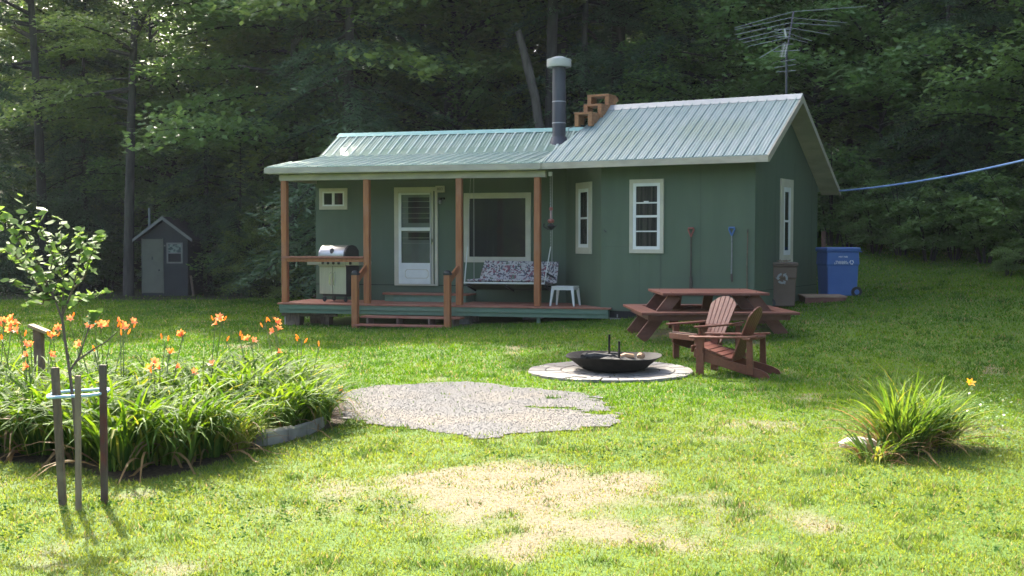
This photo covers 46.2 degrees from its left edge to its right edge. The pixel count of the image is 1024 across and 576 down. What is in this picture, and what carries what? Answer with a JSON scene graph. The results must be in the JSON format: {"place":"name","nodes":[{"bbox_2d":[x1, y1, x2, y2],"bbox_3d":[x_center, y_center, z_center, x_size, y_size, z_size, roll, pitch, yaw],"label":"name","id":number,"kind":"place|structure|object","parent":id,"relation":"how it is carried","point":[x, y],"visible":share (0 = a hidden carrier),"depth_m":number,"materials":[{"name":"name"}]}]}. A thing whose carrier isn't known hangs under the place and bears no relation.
{"place":"outdoors","nodes":[
{"label":"outdoors","id":0,"kind":"place"},
{"bbox_2d":[0,2,1023,575],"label":"ground","id":1,"kind":"structure","parent":0,"point":[492,498],"depth_m":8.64,"materials":[{"name":"plant"}]},
{"bbox_2d":[0,0,63,294],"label":"hemlock tree","id":2,"kind":"object","parent":1,"relation":"on","point":[14,153],"visible":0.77,"depth_m":42.08,"materials":[{"name":"green plant"}]},
{"bbox_2d":[0,8,77,245],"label":"understory tree","id":3,"kind":"object","parent":1,"relation":"on","point":[17,133],"visible":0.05,"depth_m":49.87,"materials":[{"name":"green plant"}]},
{"bbox_2d":[0,350,95,461],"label":"daylily clump","id":4,"kind":"object","parent":1,"relation":"on","point":[4,440],"visible":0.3,"depth_m":9.93,"materials":[{"name":"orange plant"}]},
{"bbox_2d":[0,323,115,411],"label":"daylily clump","id":5,"kind":"object","parent":1,"relation":"on","point":[27,344],"visible":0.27,"depth_m":11.25,"materials":[{"name":"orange plant"}]},
{"bbox_2d":[0,193,117,437],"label":"apple sapling","id":6,"kind":"object","parent":1,"relation":"on","point":[72,300],"visible":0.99,"depth_m":7.96,"materials":[{"name":"green plant"}]},
{"bbox_2d":[51,367,66,504],"bbox_3d":[-3.011,1.035,7.983,0.088,1.019,0.039,0,2,0],"label":"wooden stake","id":7,"kind":"object","parent":1,"relation":"on","point":[58,436],"visible":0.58,"depth_m":7.96,"materials":[{"name":"brown wood"}]},
{"bbox_2d":[0,358,134,463],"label":"daylily clump","id":8,"kind":"object","parent":1,"relation":"on","point":[21,436],"visible":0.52,"depth_m":9.81,"materials":[{"name":"green plant"}]},
{"bbox_2d":[0,0,140,290],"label":"hemlock tree","id":9,"kind":"object","parent":1,"relation":"on","point":[87,210],"visible":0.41,"depth_m":44.05,"materials":[{"name":"green plant"}]},
{"bbox_2d":[0,0,145,261],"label":"hemlock tree","id":10,"kind":"object","parent":1,"relation":"on","point":[23,136],"visible":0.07,"depth_m":48.80,"materials":[{"name":"green plant"}]},
{"bbox_2d":[1,317,147,396],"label":"daylily clump","id":11,"kind":"object","parent":1,"relation":"on","point":[99,360],"visible":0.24,"depth_m":11.48,"materials":[{"name":"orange plant"}]},
{"bbox_2d":[75,375,81,510],"bbox_3d":[-2.813,1.058,7.783,0.044,0.985,0.029,0,2,0],"label":"wooden stake","id":12,"kind":"object","parent":1,"relation":"on","point":[78,480],"visible":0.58,"depth_m":7.77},
{"bbox_2d":[46,236,117,291],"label":"forest shrub","id":13,"kind":"object","parent":1,"relation":"on","point":[95,264],"visible":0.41,"depth_m":42.99,"materials":[{"name":"green plant"}]},
{"bbox_2d":[0,0,167,232],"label":"broadleaf tree","id":14,"kind":"object","parent":1,"relation":"on","point":[17,15],"visible":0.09,"depth_m":46.41,"materials":[{"name":"green plant"}]},
{"bbox_2d":[0,0,173,290],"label":"broadleaf tree","id":15,"kind":"object","parent":1,"relation":"on","point":[34,47],"visible":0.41,"depth_m":43.13,"materials":[{"name":"green plant"}]},
{"bbox_2d":[0,0,179,280],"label":"broadleaf tree","id":16,"kind":"object","parent":1,"relation":"on","point":[9,35],"visible":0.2,"depth_m":45.92,"materials":[{"name":"green plant"}]},
{"bbox_2d":[0,366,185,466],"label":"daylily clump","id":17,"kind":"object","parent":1,"relation":"on","point":[86,448],"visible":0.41,"depth_m":9.53,"materials":[{"name":"green plant"}]},
{"bbox_2d":[99,365,107,503],"bbox_3d":[-2.715,1.026,7.983,0.044,1.035,0.036,0,2,0],"label":"wooden stake","id":18,"kind":"object","parent":1,"relation":"on","point":[103,433],"visible":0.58,"depth_m":7.97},
{"bbox_2d":[67,229,144,289],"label":"forest shrub","id":19,"kind":"object","parent":1,"relation":"on","point":[116,267],"visible":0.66,"depth_m":43.79,"materials":[{"name":"green plant"}]},
{"bbox_2d":[48,0,186,276],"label":"hemlock tree","id":20,"kind":"object","parent":1,"relation":"on","point":[117,210],"visible":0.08,"depth_m":48.25,"materials":[{"name":"green plant"}]},
{"bbox_2d":[4,375,235,484],"bbox_3d":[-2.965,1.020,9.298,1.692,0.742,1.663,1,3,31],"label":"daylily clump","id":21,"kind":"object","parent":1,"relation":"on","point":[120,449],"visible":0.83,"depth_m":9.12,"materials":[{"name":"plant"}]},
{"bbox_2d":[0,0,253,295],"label":"broadleaf tree","id":22,"kind":"object","parent":1,"relation":"on","point":[74,91],"visible":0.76,"depth_m":40.23,"materials":[{"name":"green plant"}]},
{"bbox_2d":[60,321,205,404],"bbox_3d":[-3.550,0.821,10.884,1.726,1.013,1.573,-1,2,-15],"label":"daylily clump","id":23,"kind":"object","parent":1,"relation":"on","point":[109,379],"visible":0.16,"depth_m":10.87,"materials":[{"name":"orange plant"}]},
{"bbox_2d":[51,0,259,240],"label":"broadleaf tree","id":24,"kind":"object","parent":1,"relation":"on","point":[152,31],"visible":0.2,"depth_m":45.20,"materials":[{"name":"green plant"}]},
{"bbox_2d":[86,348,229,410],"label":"daylily clump","id":25,"kind":"object","parent":1,"relation":"on","point":[154,362],"visible":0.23,"depth_m":10.90,"materials":[{"name":"green plant"}]},
{"bbox_2d":[58,33,257,284],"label":"understory tree","id":26,"kind":"object","parent":1,"relation":"on","point":[119,183],"visible":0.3,"depth_m":43.22,"materials":[{"name":"green plant"}]},
{"bbox_2d":[132,208,207,295],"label":"garden shed","id":27,"kind":"structure","parent":1,"relation":"on","point":[168,249],"depth_m":40.49,"materials":[{"name":"wood"}]},
{"bbox_2d":[142,239,162,292],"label":"door","id":28,"kind":"structure","parent":27,"relation":"in","point":[151,248],"depth_m":40.47,"materials":[{"name":"paint"}]},
{"bbox_2d":[84,373,265,476],"bbox_3d":[-2.726,1.044,9.538,1.539,0.674,1.503,2,3,44],"label":"daylily clump","id":29,"kind":"object","parent":1,"relation":"on","point":[163,453],"visible":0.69,"depth_m":9.36,"materials":[{"name":"plant"}]},
{"bbox_2d":[136,312,259,381],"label":"daylily clump","id":30,"kind":"object","parent":1,"relation":"on","point":[218,317],"visible":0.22,"depth_m":12.69,"materials":[{"name":"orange plant"}]},
{"bbox_2d":[125,349,273,427],"bbox_3d":[-2.919,0.955,11.164,1.647,0.722,1.619,1,2,14],"label":"daylily clump","id":31,"kind":"object","parent":1,"relation":"on","point":[198,382],"visible":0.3,"depth_m":11.06,"materials":[{"name":"green plant"}]},
{"bbox_2d":[138,7,269,293],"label":"hemlock tree","id":32,"kind":"object","parent":1,"relation":"on","point":[204,203],"visible":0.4,"depth_m":42.15,"materials":[{"name":"green plant"}]},
{"bbox_2d":[126,376,286,467],"bbox_3d":[-2.496,1.052,9.787,1.412,0.638,1.550,1,2,19],"label":"daylily clump","id":33,"kind":"object","parent":1,"relation":"on","point":[204,450],"visible":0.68,"depth_m":9.65,"materials":[{"name":"plant"}]},
{"bbox_2d":[115,7,318,284],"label":"broadleaf tree","id":34,"kind":"object","parent":1,"relation":"on","point":[161,102],"visible":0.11,"depth_m":43.46,"materials":[{"name":"green plant"}]},
{"bbox_2d":[174,55,307,291],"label":"understory tree","id":35,"kind":"object","parent":1,"relation":"on","point":[262,185],"visible":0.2,"depth_m":41.71,"materials":[{"name":"green plant"}]},
{"bbox_2d":[205,139,278,296],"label":"hemlock tree","id":36,"kind":"object","parent":1,"relation":"on","point":[227,220],"visible":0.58,"depth_m":40.19,"materials":[{"name":"green plant"}]},
{"bbox_2d":[184,383,303,451],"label":"daylily clump","id":37,"kind":"object","parent":1,"relation":"on","point":[266,410],"visible":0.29,"depth_m":10.24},
{"bbox_2d":[207,202,280,296],"bbox_3d":[-8.637,-1.212,39.947,2.800,3.400,2.424,0,2,3],"label":"understory tree","id":38,"kind":"object","parent":1,"relation":"on","point":[264,287],"visible":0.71,"depth_m":39.68,"materials":[{"name":"green plant"}]},
{"bbox_2d":[205,399,292,453],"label":"clump","id":39,"kind":"object","parent":1,"relation":"on","point":[242,445],"visible":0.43,"depth_m":9.91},
{"bbox_2d":[169,347,331,422],"bbox_3d":[-2.557,0.943,11.625,1.574,0.705,1.611,2,3,37],"label":"daylily clump","id":40,"kind":"object","parent":1,"relation":"on","point":[244,379],"visible":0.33,"depth_m":11.46,"materials":[{"name":"plant"}]},
{"bbox_2d":[119,0,433,297],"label":"broadleaf tree","id":41,"kind":"object","parent":1,"relation":"on","point":[224,130],"visible":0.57,"depth_m":38.00,"materials":[{"name":"green plant"}]},
{"bbox_2d":[217,370,338,439],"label":"daylily clump","id":42,"kind":"object","parent":1,"relation":"on","point":[291,417],"visible":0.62,"depth_m":10.79,"materials":[{"name":"plant"}]},
{"bbox_2d":[248,186,315,297],"bbox_3d":[-7.115,-1.503,39.437,3.360,4.080,2.909,-2,3,-44],"label":"understory tree","id":43,"kind":"object","parent":1,"relation":"on","point":[277,293],"visible":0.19,"depth_m":39.01,"materials":[{"name":"green plant"}]},
{"bbox_2d":[216,331,357,412],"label":"daylily clump","id":44,"kind":"object","parent":1,"relation":"on","point":[273,365],"visible":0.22,"depth_m":12.17,"materials":[{"name":"green plant"}]},
{"bbox_2d":[253,417,324,445],"bbox_3d":[-1.935,1.299,10.773,0.217,0.166,1.101,1,3,29],"label":"stone edging","id":45,"kind":"object","parent":1,"relation":"on","point":[289,432],"visible":0.48,"depth_m":10.52,"materials":[{"name":"stone"}]},
{"bbox_2d":[125,0,479,293],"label":"broadleaf tree","id":46,"kind":"object","parent":1,"relation":"on","point":[177,6],"visible":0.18,"depth_m":40.50,"materials":[{"name":"green plant"}]},
{"bbox_2d":[246,366,363,425],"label":"daylily clump","id":47,"kind":"object","parent":1,"relation":"on","point":[312,415],"visible":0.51,"depth_m":11.17,"materials":[{"name":"plant"}]},
{"bbox_2d":[255,317,360,403],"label":"daylily clump","id":48,"kind":"object","parent":1,"relation":"on","point":[272,330],"visible":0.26,"depth_m":12.49,"materials":[{"name":"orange plant"}]},
{"bbox_2d":[269,369,374,431],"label":"daylily clump","id":49,"kind":"object","parent":1,"relation":"on","point":[341,389],"visible":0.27,"depth_m":11.46,"materials":[{"name":"green plant"}]},
{"bbox_2d":[181,0,487,186],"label":"broadleaf tree","id":50,"kind":"object","parent":1,"relation":"on","point":[403,60],"visible":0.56,"depth_m":35.56,"materials":[{"name":"green plant"}]},
{"bbox_2d":[231,0,468,299],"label":"hemlock tree","id":51,"kind":"object","parent":1,"relation":"on","point":[350,93],"visible":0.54,"depth_m":35.70,"materials":[{"name":"green plant"}]},
{"bbox_2d":[268,0,483,293],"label":"understory tree","id":52,"kind":"object","parent":1,"relation":"on","point":[364,79],"visible":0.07,"depth_m":37.70,"materials":[{"name":"green plant"}]},
{"bbox_2d":[203,0,590,159],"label":"broadleaf tree","id":53,"kind":"object","parent":1,"relation":"on","point":[443,18],"visible":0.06,"depth_m":37.28,"materials":[{"name":"green plant"}]},
{"bbox_2d":[252,0,608,147],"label":"broadleaf tree","id":54,"kind":"object","parent":1,"relation":"on","point":[483,21],"visible":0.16,"depth_m":37.85,"materials":[{"name":"green plant"}]},
{"bbox_2d":[347,0,568,122],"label":"broadleaf tree","id":55,"kind":"object","parent":1,"relation":"on","point":[403,4],"visible":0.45,"depth_m":34.56,"materials":[{"name":"green plant"}]},
{"bbox_2d":[376,13,544,131],"bbox_3d":[-2.089,-4.063,37.966,6.966,9.182,7.028,1,2,14],"label":"understory tree","id":56,"kind":"object","parent":1,"relation":"on","point":[459,103],"visible":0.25,"depth_m":37.41,"materials":[{"name":"green plant"}]},
{"bbox_2d":[339,381,623,437],"bbox_3d":[-0.443,1.244,12.736,3.136,0.015,4.284,0,2,0],"label":"gravel pad","id":57,"kind":"object","parent":1,"relation":"on","point":[451,413],"visible":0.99,"depth_m":12.47,"materials":[{"name":"gravel"}]},
{"bbox_2d":[467,77,527,129],"bbox_3d":[-0.201,-3.206,37.735,4.848,6.800,5.599,-1,3,-22],"label":"understory tree","id":58,"kind":"object","parent":1,"relation":"on","point":[499,114],"visible":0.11,"depth_m":37.39,"materials":[{"name":"green plant"}]},
{"bbox_2d":[0,398,1023,575],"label":"clover","id":59,"kind":"object","parent":1,"relation":"on","point":[401,506],"visible":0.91,"depth_m":7.97,"materials":[{"name":"green plant"}]},
{"bbox_2d":[515,29,543,127],"bbox_3d":[0.603,-3.665,34.876,1.024,7.665,0.311,0,2,0],"label":"dead snag","id":60,"kind":"object","parent":1,"relation":"on","point":[532,88],"visible":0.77,"depth_m":34.68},
{"bbox_2d":[461,0,624,100],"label":"broadleaf tree","id":61,"kind":"object","parent":1,"relation":"on","point":[620,34],"visible":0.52,"depth_m":35.93,"materials":[{"name":"green plant"}]},
{"bbox_2d":[417,0,681,124],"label":"broadleaf tree","id":62,"kind":"object","parent":1,"relation":"on","point":[517,65],"visible":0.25,"depth_m":36.96,"materials":[{"name":"green plant"}]},
{"bbox_2d":[264,56,840,327],"bbox_3d":[1.020,-2.127,25.859,11.680,5.918,6.719,1,2,16],"label":"cabin","id":63,"kind":"object","parent":1,"relation":"on","point":[639,189],"visible":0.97,"depth_m":24.39,"materials":[{"name":"green"}]},
{"bbox_2d":[319,188,347,209],"bbox_3d":[-3.982,-1.986,26.745,0.678,0.475,0.034,1,2,16],"label":"window","id":64,"kind":"structure","parent":63,"relation":"in","point":[329,198],"depth_m":26.74,"materials":[{"name":"beige paint"}]},
{"bbox_2d":[307,245,363,301],"bbox_3d":[-3.709,-0.316,25.799,1.320,1.213,0.592,1,3,26],"label":"gas grill","id":65,"kind":"object","parent":63,"relation":"on","point":[335,279],"visible":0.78,"depth_m":25.60,"materials":[{"name":"silver metal"}]},
{"bbox_2d":[398,193,432,283],"bbox_3d":[-2.108,-1.080,26.214,0.797,1.982,0.106,1,2,16],"label":"door","id":66,"kind":"structure","parent":63,"relation":"in","point":[414,209],"depth_m":26.25,"materials":[{"name":"white plastic"}]},
{"bbox_2d":[464,192,530,261],"bbox_3d":[-0.318,-1.295,25.741,1.498,1.492,0.034,1,2,16],"label":"window","id":67,"kind":"structure","parent":63,"relation":"in","point":[499,223],"depth_m":25.75,"materials":[{"name":"beige paint"}]},
{"bbox_2d":[464,172,558,291],"bbox_3d":[-0.011,-1.154,24.916,1.853,2.491,0.732,1,2,16],"label":"porch swing","id":68,"kind":"object","parent":63,"relation":"hanging from","point":[512,276],"visible":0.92,"depth_m":25.02,"materials":[{"name":"white fabric"}]},
{"bbox_2d":[576,182,591,253],"bbox_3d":[1.460,-1.421,24.412,0.034,1.452,0.791,-1,2,-20],"label":"window","id":69,"kind":"structure","parent":63,"relation":"in","point":[584,189],"depth_m":24.40,"materials":[{"name":"beige paint"}]},
{"bbox_2d":[574,94,618,126],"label":"roof steps","id":70,"kind":"structure","parent":63,"relation":"on","point":[589,113],"depth_m":24.88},
{"bbox_2d":[629,179,663,252],"bbox_3d":[2.591,-1.382,23.125,0.714,1.428,0.041,1,3,30],"label":"window","id":71,"kind":"structure","parent":63,"relation":"in","point":[646,196],"depth_m":23.13,"materials":[{"name":"beige paint"}]},
{"bbox_2d":[779,178,793,261],"bbox_3d":[5.418,-1.319,23.677,0.034,1.649,0.783,1,3,30],"label":"window","id":72,"kind":"structure","parent":63,"relation":"in","point":[786,185],"depth_m":23.68,"materials":[{"name":"beige paint"}]},
{"bbox_2d":[735,6,864,93],"bbox_3d":[6.039,-4.841,24.917,2.963,2.182,0.413,-1,2,-14],"label":"tv antenna","id":73,"kind":"object","parent":63,"relation":"attached to","point":[786,50],"visible":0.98,"depth_m":24.73,"materials":[{"name":"metal"}]},
{"bbox_2d":[453,0,655,127],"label":"broadleaf tree","id":74,"kind":"object","parent":1,"relation":"on","point":[554,34],"visible":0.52,"depth_m":36.02,"materials":[{"name":"green plant"}]},
{"bbox_2d":[497,0,663,128],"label":"hemlock tree","id":75,"kind":"object","parent":1,"relation":"on","point":[601,57],"visible":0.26,"depth_m":35.30,"materials":[{"name":"green plant"}]},
{"bbox_2d":[537,0,689,125],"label":"hemlock tree","id":76,"kind":"object","parent":1,"relation":"on","point":[627,33],"visible":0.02,"depth_m":38.20,"materials":[{"name":"green plant"}]},
{"bbox_2d":[572,0,747,123],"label":"hemlock tree","id":77,"kind":"object","parent":1,"relation":"on","point":[663,37],"visible":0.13,"depth_m":34.55,"materials":[{"name":"green plant"}]},
{"bbox_2d":[592,0,783,102],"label":"broadleaf tree","id":78,"kind":"object","parent":1,"relation":"on","point":[680,13],"visible":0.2,"depth_m":34.22,"materials":[{"name":"green plant"}]},
{"bbox_2d":[666,296,746,361],"bbox_3d":[2.831,0.572,17.180,1.047,0.899,0.770,-1,3,-30],"label":"adirondack chair","id":79,"kind":"object","parent":1,"relation":"on","point":[721,312],"visible":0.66,"depth_m":17.19,"materials":[{"name":"wood"}]},
{"bbox_2d":[623,288,799,341],"bbox_3d":[3.250,0.448,20.085,2.507,0.827,2.500,0,2,-1],"label":"picnic table","id":80,"kind":"object","parent":1,"relation":"on","point":[657,310],"visible":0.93,"depth_m":19.44,"materials":[{"name":"wood"}]},
{"bbox_2d":[572,0,860,148],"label":"understory tree","id":81,"kind":"object","parent":1,"relation":"on","point":[732,4],"visible":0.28,"depth_m":33.28,"materials":[{"name":"green plant"}]},
{"bbox_2d":[689,306,780,378],"bbox_3d":[2.893,0.681,15.512,1.047,0.899,0.770,1,3,28],"label":"adirondack chair","id":82,"kind":"object","parent":1,"relation":"on","point":[715,354],"visible":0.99,"depth_m":15.41,"materials":[{"name":"wood"}]},
{"bbox_2d":[663,0,849,206],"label":"broadleaf tree","id":83,"kind":"object","parent":1,"relation":"on","point":[719,68],"visible":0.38,"depth_m":32.48,"materials":[{"name":"green plant"}]},
{"bbox_2d":[772,262,798,305],"bbox_3d":[5.189,-0.063,23.289,0.664,0.877,0.519,0,2,6],"label":"brown bin","id":84,"kind":"object","parent":1,"relation":"on","point":[784,280],"visible":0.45,"depth_m":23.06,"materials":[{"name":"plastic"}]},
{"bbox_2d":[691,0,949,237],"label":"understory tree","id":85,"kind":"object","parent":1,"relation":"on","point":[814,98],"visible":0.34,"depth_m":31.91,"materials":[{"name":"green plant"}]},
{"bbox_2d":[715,0,937,195],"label":"broadleaf tree","id":86,"kind":"object","parent":1,"relation":"on","point":[861,131],"visible":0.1,"depth_m":33.38,"materials":[{"name":"green plant"}]},
{"bbox_2d":[815,247,861,295],"bbox_3d":[6.708,-0.329,24.589,0.807,1.015,0.623,0,2,-8],"label":"blue recycling bin","id":87,"kind":"object","parent":1,"relation":"on","point":[837,268],"visible":0.99,"depth_m":24.32,"materials":[{"name":"plastic"}]},
{"bbox_2d":[817,142,897,245],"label":"forest shrub","id":88,"kind":"object","parent":1,"relation":"on","point":[821,224],"visible":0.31,"depth_m":31.45,"materials":[{"name":"green plant"}]},
{"bbox_2d":[818,166,902,246],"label":"forest shrub","id":89,"kind":"object","parent":1,"relation":"on","point":[845,218],"visible":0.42,"depth_m":31.00,"materials":[{"name":"green plant"}]},
{"bbox_2d":[821,417,930,465],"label":"daylily clump","id":90,"kind":"object","parent":1,"relation":"on","point":[858,447],"visible":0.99,"depth_m":9.68,"materials":[{"name":"plant"}]},
{"bbox_2d":[836,194,929,253],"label":"forest shrub","id":91,"kind":"object","parent":1,"relation":"on","point":[867,228],"visible":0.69,"depth_m":30.16,"materials":[{"name":"green plant"}]},
{"bbox_2d":[840,173,954,255],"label":"forest shrub","id":92,"kind":"object","parent":1,"relation":"on","point":[884,225],"visible":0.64,"depth_m":29.73,"materials":[{"name":"green plant"}]},
{"bbox_2d":[782,0,1023,229],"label":"understory tree","id":93,"kind":"object","parent":1,"relation":"on","point":[863,81],"visible":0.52,"depth_m":30.99,"materials":[{"name":"green plant"}]},
{"bbox_2d":[818,363,1000,466],"bbox_3d":[3.240,0.977,9.977,1.496,0.773,1.490,-2,3,-40],"label":"daylily clump","id":94,"kind":"object","parent":1,"relation":"on","point":[894,412],"visible":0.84,"depth_m":9.84,"materials":[{"name":"plant"}]},
{"bbox_2d":[808,0,1023,198],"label":"understory tree","id":95,"kind":"object","parent":1,"relation":"on","point":[1018,43],"visible":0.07,"depth_m":31.98,"materials":[{"name":"green plant"}]},
{"bbox_2d":[882,193,989,261],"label":"forest shrub","id":96,"kind":"object","parent":1,"relation":"on","point":[919,240],"visible":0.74,"depth_m":28.62,"materials":[{"name":"green plant"}]},
{"bbox_2d":[859,368,1021,450],"bbox_3d":[3.645,1.022,10.236,1.458,0.651,1.339,0,2,0],"label":"daylily clump","id":97,"kind":"object","parent":1,"relation":"on","point":[947,421],"visible":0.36,"depth_m":10.13,"materials":[{"name":"plant"}]},
{"bbox_2d":[860,0,1023,255],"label":"hemlock tree","id":98,"kind":"object","parent":1,"relation":"on","point":[964,147],"visible":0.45,"depth_m":30.34,"materials":[{"name":"green plant"}]},
{"bbox_2d":[885,0,1023,200],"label":"understory tree","id":99,"kind":"object","parent":1,"relation":"on","point":[995,79],"visible":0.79,"depth_m":28.55,"materials":[{"name":"green plant"}]},
{"bbox_2d":[917,184,996,260],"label":"forest shrub","id":100,"kind":"object","parent":1,"relation":"on","point":[951,230],"visible":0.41,"depth_m":28.61,"materials":[{"name":"green plant"}]},
{"bbox_2d":[900,0,1023,255],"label":"hemlock tree","id":101,"kind":"object","parent":1,"relation":"on","point":[996,20],"visible":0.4,"depth_m":29.90,"materials":[{"name":"green plant"}]},
{"bbox_2d":[926,194,1023,264],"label":"forest shrub","id":102,"kind":"object","parent":1,"relation":"on","point":[982,236],"visible":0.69,"depth_m":27.45,"materials":[{"name":"green plant"}]},
{"bbox_2d":[955,169,1023,263],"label":"forest shrub","id":103,"kind":"object","parent":1,"relation":"on","point":[1007,191],"visible":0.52,"depth_m":27.28,"materials":[{"name":"green plant"}]},
{"bbox_2d":[975,205,1023,255],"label":"forest shrub","id":104,"kind":"object","parent":1,"relation":"on","point":[1015,242],"visible":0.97,"depth_m":26.43,"materials":[{"name":"green plant"}]},
{"bbox_2d":[987,245,1023,275],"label":"forest shrub","id":105,"kind":"object","parent":1,"relation":"on","point":[1006,261],"visible":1,"depth_m":25.68,"materials":[{"name":"green plant"}]},
{"bbox_2d":[528,361,692,382],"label":"round paving","id":106,"kind":"structure","parent":0,"point":[652,372],"depth_m":15.41,"materials":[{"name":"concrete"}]},
{"bbox_2d":[566,350,661,371],"bbox_3d":[1.335,0.967,15.753,1.260,0.197,1.260,0,2,0],"label":"fire bowl","id":107,"kind":"object","parent":106,"relation":"on","point":[607,365],"visible":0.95,"depth_m":15.36,"materials":[{"name":"metal"}]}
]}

